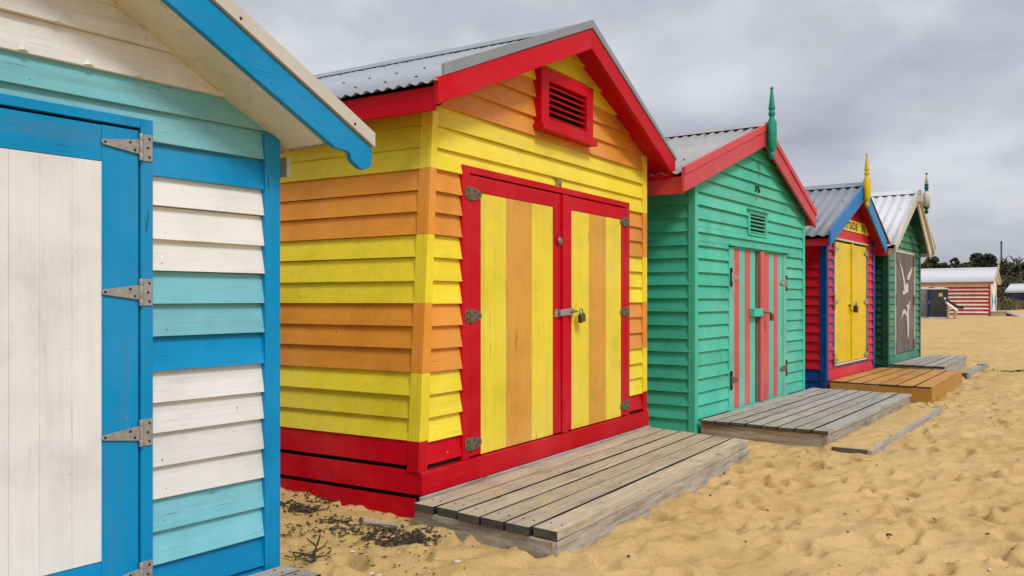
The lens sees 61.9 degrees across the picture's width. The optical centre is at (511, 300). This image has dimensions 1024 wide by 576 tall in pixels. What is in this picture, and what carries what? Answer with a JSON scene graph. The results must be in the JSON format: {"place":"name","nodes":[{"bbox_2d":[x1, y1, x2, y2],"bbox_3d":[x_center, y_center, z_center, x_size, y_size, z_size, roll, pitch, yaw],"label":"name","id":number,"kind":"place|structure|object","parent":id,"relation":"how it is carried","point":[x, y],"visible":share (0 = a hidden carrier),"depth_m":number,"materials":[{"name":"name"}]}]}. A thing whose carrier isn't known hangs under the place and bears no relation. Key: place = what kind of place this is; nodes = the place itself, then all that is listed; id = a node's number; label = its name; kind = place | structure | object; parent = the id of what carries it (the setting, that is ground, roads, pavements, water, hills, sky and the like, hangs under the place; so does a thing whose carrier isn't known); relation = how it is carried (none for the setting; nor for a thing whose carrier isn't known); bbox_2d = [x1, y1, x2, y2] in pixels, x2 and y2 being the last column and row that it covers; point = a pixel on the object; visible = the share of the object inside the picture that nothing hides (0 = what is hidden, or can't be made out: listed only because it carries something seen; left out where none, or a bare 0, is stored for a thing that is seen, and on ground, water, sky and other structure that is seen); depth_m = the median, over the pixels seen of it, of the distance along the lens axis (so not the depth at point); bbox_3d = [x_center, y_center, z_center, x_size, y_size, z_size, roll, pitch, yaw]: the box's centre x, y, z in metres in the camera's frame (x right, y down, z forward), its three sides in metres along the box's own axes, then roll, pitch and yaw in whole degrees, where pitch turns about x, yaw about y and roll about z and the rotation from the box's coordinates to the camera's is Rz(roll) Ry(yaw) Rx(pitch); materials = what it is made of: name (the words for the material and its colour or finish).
{"place":"outdoors","nodes":[
{"label":"outdoors","id":0,"kind":"place"},
{"bbox_2d":[234,0,1023,266],"label":"sky","id":1,"kind":"structure","parent":0,"point":[935,88],"materials":[{"name":"grey"}]},
{"bbox_2d":[280,309,1023,575],"bbox_3d":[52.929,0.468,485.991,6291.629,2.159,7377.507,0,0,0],"label":"sand","id":2,"kind":"structure","parent":0,"point":[802,525],"depth_m":5.20,"materials":[{"name":"beige sand"}]},
{"bbox_2d":[0,0,374,575],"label":"beach hut","id":3,"kind":"object","parent":2,"relation":"on","point":[145,168],"visible":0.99,"depth_m":3.44,"materials":[{"name":"wood"}]},
{"bbox_2d":[0,108,152,575],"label":"door","id":4,"kind":"structure","parent":3,"relation":"in","point":[70,291],"depth_m":3.21,"materials":[{"name":"wood"}]},
{"bbox_2d":[249,565,320,575],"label":"wooden deck","id":5,"kind":"structure","parent":2,"relation":"on","point":[283,570],"depth_m":3.83,"materials":[{"name":"grey wood"}]},
{"bbox_2d":[285,535,331,562],"bbox_3d":[-1.045,1.295,4.376,0.241,0.152,0.132,0,0,-10],"label":"dead plant","id":6,"kind":"object","parent":2,"relation":"on","point":[313,557],"visible":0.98,"depth_m":4.37,"materials":[{"name":"brown plant"}]},
{"bbox_2d":[280,500,338,515],"bbox_3d":[-1.311,1.286,5.306,0.451,0.074,0.274,0,0,0],"label":"seaweed clump","id":7,"kind":"object","parent":2,"relation":"on","point":[296,509],"visible":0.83,"depth_m":5.30,"materials":[{"name":"black plant"}]},
{"bbox_2d":[280,489,387,539],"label":"seaweed scraps","id":8,"kind":"object","parent":2,"relation":"on","point":[353,528],"visible":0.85,"depth_m":4.94,"materials":[{"name":"black plant"}]},
{"bbox_2d":[358,520,397,526],"bbox_3d":[-0.783,1.311,5.013,0.279,0.012,0.038,-3,4,29],"label":"driftwood stick","id":9,"kind":"object","parent":2,"relation":"on","point":[379,523],"visible":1,"depth_m":5.00,"materials":[{"name":"grey wood"}]},
{"bbox_2d":[341,524,451,546],"bbox_3d":[-0.643,1.308,4.740,0.685,0.094,0.434,0,0,37],"label":"seaweed clump","id":10,"kind":"object","parent":2,"relation":"on","point":[406,541],"visible":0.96,"depth_m":4.71,"materials":[{"name":"black plant"}]},
{"bbox_2d":[280,20,676,517],"bbox_3d":[-0.855,-0.291,7.429,3.359,3.782,3.777,0,0,32],"label":"beach hut","id":11,"kind":"object","parent":2,"relation":"on","point":[463,248],"visible":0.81,"depth_m":5.75,"materials":[{"name":"wood"}]},
{"bbox_2d":[465,175,577,456],"bbox_3d":[0.100,0.103,6.158,0.090,1.850,1.491,0,0,32],"label":"door","id":12,"kind":"structure","parent":11,"relation":"in","point":[515,312],"depth_m":6.05,"materials":[{"name":"wood"}]},
{"bbox_2d":[578,308,585,322],"bbox_3d":[0.557,0.121,6.809,0.032,0.121,0.086,0,0,32],"label":"padlock","id":13,"kind":"object","parent":11,"relation":"hanging from","point":[581,317],"visible":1,"depth_m":6.78,"materials":[{"name":"gold metal"}]},
{"bbox_2d":[561,194,628,432],"bbox_3d":[0.714,0.105,7.170,0.050,1.854,1.260,0,0,32],"label":"door","id":14,"kind":"structure","parent":11,"relation":"in","point":[592,233],"depth_m":7.10,"materials":[{"name":"wood"}]},
{"bbox_2d":[414,425,749,557],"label":"wooden deck","id":15,"kind":"structure","parent":2,"relation":"on","point":[575,500],"depth_m":5.32,"materials":[{"name":"grey wood"}]},
{"bbox_2d":[283,369,1013,575],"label":"beach debris","id":16,"kind":"object","parent":2,"relation":"on","point":[472,545],"visible":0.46,"depth_m":4.58,"materials":[{"name":"black plant"}]},
{"bbox_2d":[644,87,816,433],"bbox_3d":[1.656,-0.425,10.569,3.171,4.050,4.297,0,0,35],"label":"beach hut","id":17,"kind":"object","parent":2,"relation":"on","point":[731,212],"visible":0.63,"depth_m":9.15,"materials":[{"name":"green wood"}]},
{"bbox_2d":[730,249,762,407],"bbox_3d":[2.618,0.306,9.540,0.084,1.744,0.910,0,0,35],"label":"door","id":18,"kind":"structure","parent":17,"relation":"in","point":[743,277],"depth_m":9.57,"materials":[{"name":"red wood"}]},
{"bbox_2d":[763,311,773,320],"bbox_3d":[3.004,0.181,9.981,0.042,0.118,0.239,0,0,41],"label":"padlock","id":19,"kind":"object","parent":17,"relation":"hanging from","point":[771,318],"visible":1,"depth_m":10.01,"materials":[{"name":"metal"}]},
{"bbox_2d":[756,252,786,401],"bbox_3d":[3.167,0.308,10.343,0.054,1.748,1.048,0,0,35],"label":"door","id":20,"kind":"structure","parent":17,"relation":"in","point":[769,282],"depth_m":10.26,"materials":[{"name":"red wood"}]},
{"bbox_2d":[700,388,911,446],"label":"wooden deck","id":21,"kind":"structure","parent":2,"relation":"on","point":[817,417],"depth_m":8.68,"materials":[{"name":"grey wood"}]},
{"bbox_2d":[804,153,890,389],"bbox_3d":[4.278,-0.335,14.121,3.151,3.870,3.662,0,0,36],"label":"beach hut","id":22,"kind":"object","parent":2,"relation":"on","point":[847,241],"visible":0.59,"depth_m":13.01,"materials":[{"name":"red wood"}]},
{"bbox_2d":[834,241,852,367],"bbox_3d":[5.037,0.062,12.987,0.063,1.885,0.997,0,0,36],"label":"door","id":23,"kind":"structure","parent":22,"relation":"in","point":[842,251],"depth_m":13.02,"materials":[{"name":"yellow wood"}]},
{"bbox_2d":[853,301,857,312],"bbox_3d":[5.425,0.106,13.463,0.049,0.180,0.123,0,0,36],"label":"padlock","id":24,"kind":"object","parent":22,"relation":"attached to","point":[855,308],"visible":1,"depth_m":13.43,"materials":[{"name":"black metal"}]},
{"bbox_2d":[851,244,867,361],"bbox_3d":[5.632,0.060,13.825,0.047,1.890,1.049,0,0,36],"label":"door","id":25,"kind":"structure","parent":22,"relation":"in","point":[858,254],"depth_m":13.78,"materials":[{"name":"yellow wood"}]},
{"bbox_2d":[832,406,942,455],"bbox_3d":[4.017,1.397,8.929,0.340,0.206,3.650,0,0,35],"label":"sunken step","id":26,"kind":"object","parent":2,"relation":"on","point":[881,446],"visible":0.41,"depth_m":8.11,"materials":[{"name":"grey wood"}]},
{"bbox_2d":[830,367,961,403],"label":"wooden deck","id":27,"kind":"structure","parent":2,"relation":"on","point":[932,386],"depth_m":12.28,"materials":[{"name":"brown wood"}]},
{"bbox_2d":[871,173,935,368],"bbox_3d":[6.552,-0.405,17.074,3.310,4.010,3.764,0,0,36],"label":"beach hut","id":28,"kind":"object","parent":2,"relation":"on","point":[903,218],"visible":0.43,"depth_m":16.12,"materials":[{"name":"wood"}]},
{"bbox_2d":[896,252,905,352],"bbox_3d":[7.342,0.048,16.149,0.041,1.885,0.858,0,0,36],"label":"door","id":29,"kind":"structure","parent":28,"relation":"in","point":[900,257],"depth_m":16.16,"materials":[{"name":"wood"}]},
{"bbox_2d":[905,254,914,350],"bbox_3d":[7.851,0.048,16.846,0.041,1.885,0.856,0,0,36],"label":"door","id":30,"kind":"structure","parent":28,"relation":"in","point":[909,259],"depth_m":16.81,"materials":[{"name":"wood"}]},
{"bbox_2d":[921,287,929,317],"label":"portable toilet","id":31,"kind":"object","parent":2,"relation":"on","point":[925,302],"visible":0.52,"depth_m":54.63,"materials":[{"name":"white plastic"}]},
{"bbox_2d":[921,291,926,308],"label":"door","id":32,"kind":"structure","parent":31,"relation":"in","point":[923,293],"depth_m":54.65,"materials":[{"name":"grey plastic"}]},
{"bbox_2d":[892,355,966,370],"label":"wooden deck","id":33,"kind":"structure","parent":2,"relation":"on","point":[943,362],"depth_m":15.84,"materials":[{"name":"grey wood"}]},
{"bbox_2d":[921,256,947,268],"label":"coastal tree","id":34,"kind":"object","parent":2,"relation":"on","point":[931,263],"visible":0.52,"depth_m":107.20,"materials":[{"name":"green plant"}]},
{"bbox_2d":[929,287,948,318],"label":"portable toilet","id":35,"kind":"object","parent":2,"relation":"on","point":[938,302],"visible":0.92,"depth_m":54.00,"materials":[{"name":"white plastic"}]},
{"bbox_2d":[932,291,946,308],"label":"door","id":36,"kind":"structure","parent":35,"relation":"in","point":[938,302],"depth_m":54.00,"materials":[{"name":"grey plastic"}]},
{"bbox_2d":[946,257,960,267],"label":"coastal tree","id":37,"kind":"object","parent":2,"relation":"on","point":[956,262],"visible":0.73,"depth_m":105.69,"materials":[{"name":"green plant"}]},
{"bbox_2d":[946,299,963,318],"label":"handrail","id":38,"kind":"object","parent":2,"relation":"on","point":[954,306],"visible":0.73,"depth_m":53.15,"materials":[{"name":"beige wood"}]},
{"bbox_2d":[921,260,1001,315],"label":"beach hut","id":39,"kind":"object","parent":2,"relation":"on","point":[972,291],"visible":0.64,"depth_m":61.11,"materials":[{"name":"wood"}]},
{"bbox_2d":[991,287,993,310],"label":"door","id":40,"kind":"structure","parent":39,"relation":"in","point":[992,290],"depth_m":60.64,"materials":[{"name":"white wood"}]},
{"bbox_2d":[994,287,995,310],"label":"door","id":41,"kind":"structure","parent":39,"relation":"in","point":[994,287],"depth_m":61.50,"materials":[{"name":"white wood"}]},
{"bbox_2d":[963,264,980,267],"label":"coastal tree","id":42,"kind":"object","parent":2,"relation":"on","point":[968,266],"visible":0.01,"depth_m":102.24,"materials":[{"name":"green plant"}]},
{"bbox_2d":[962,364,989,378],"bbox_3d":[8.828,1.397,16.320,0.220,0.206,2.700,0,0,36],"label":"sunken step","id":43,"kind":"object","parent":2,"relation":"on","point":[968,373],"visible":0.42,"depth_m":16.16,"materials":[{"name":"grey wood"}]},
{"bbox_2d":[959,252,1000,267],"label":"coastal tree","id":44,"kind":"object","parent":2,"relation":"on","point":[977,259],"visible":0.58,"depth_m":110.83,"materials":[{"name":"green plant"}]},
{"bbox_2d":[1000,241,1002,259],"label":"tall pole","id":45,"kind":"object","parent":2,"relation":"on","point":[1001,249],"visible":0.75,"depth_m":117.96,"materials":[{"name":"grey metal"}]},
{"bbox_2d":[995,256,1008,262],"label":"bare tree","id":46,"kind":"object","parent":2,"relation":"on","point":[1005,260],"visible":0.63,"depth_m":110.87,"materials":[{"name":"brown plant"}]},
{"bbox_2d":[991,261,1022,282],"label":"coastal tree","id":47,"kind":"object","parent":2,"relation":"on","point":[1007,268],"visible":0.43,"depth_m":107.75,"materials":[{"name":"green plant"}]},
{"bbox_2d":[990,311,1023,316],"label":"wooden deck","id":48,"kind":"structure","parent":2,"relation":"on","point":[1000,313],"depth_m":59.64,"materials":[{"name":"grey wood"}]},
{"bbox_2d":[993,369,1023,371],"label":"seaweed strand","id":49,"kind":"object","parent":2,"relation":"on","point":[1013,371],"visible":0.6,"depth_m":16.17},
{"bbox_2d":[997,297,1023,309],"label":"dune grass","id":50,"kind":"structure","parent":2,"relation":"on","point":[1008,304],"depth_m":75.13,"materials":[{"name":"green plant"}]},
{"bbox_2d":[997,273,1023,298],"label":"coastal scrub","id":51,"kind":"object","parent":2,"relation":"on","point":[1001,293],"visible":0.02,"depth_m":98.09,"materials":[{"name":"green plant"}]},
{"bbox_2d":[1001,268,1023,290],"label":"bare scrub branches","id":52,"kind":"object","parent":2,"relation":"on","point":[1019,280],"visible":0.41,"depth_m":96.70,"materials":[{"name":"brown plant"}]},
{"bbox_2d":[1005,284,1023,300],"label":"beach hut","id":53,"kind":"object","parent":2,"relation":"on","point":[1014,290],"visible":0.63,"depth_m":91.57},
{"bbox_2d":[1009,255,1023,264],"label":"bare tree","id":54,"kind":"object","parent":2,"relation":"on","point":[1016,260],"visible":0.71,"depth_m":110.98,"materials":[{"name":"brown plant"}]},
{"bbox_2d":[1014,263,1023,280],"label":"coastal tree","id":55,"kind":"object","parent":2,"relation":"on","point":[1019,266],"visible":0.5,"depth_m":106.95,"materials":[{"name":"green plant"}]}
]}

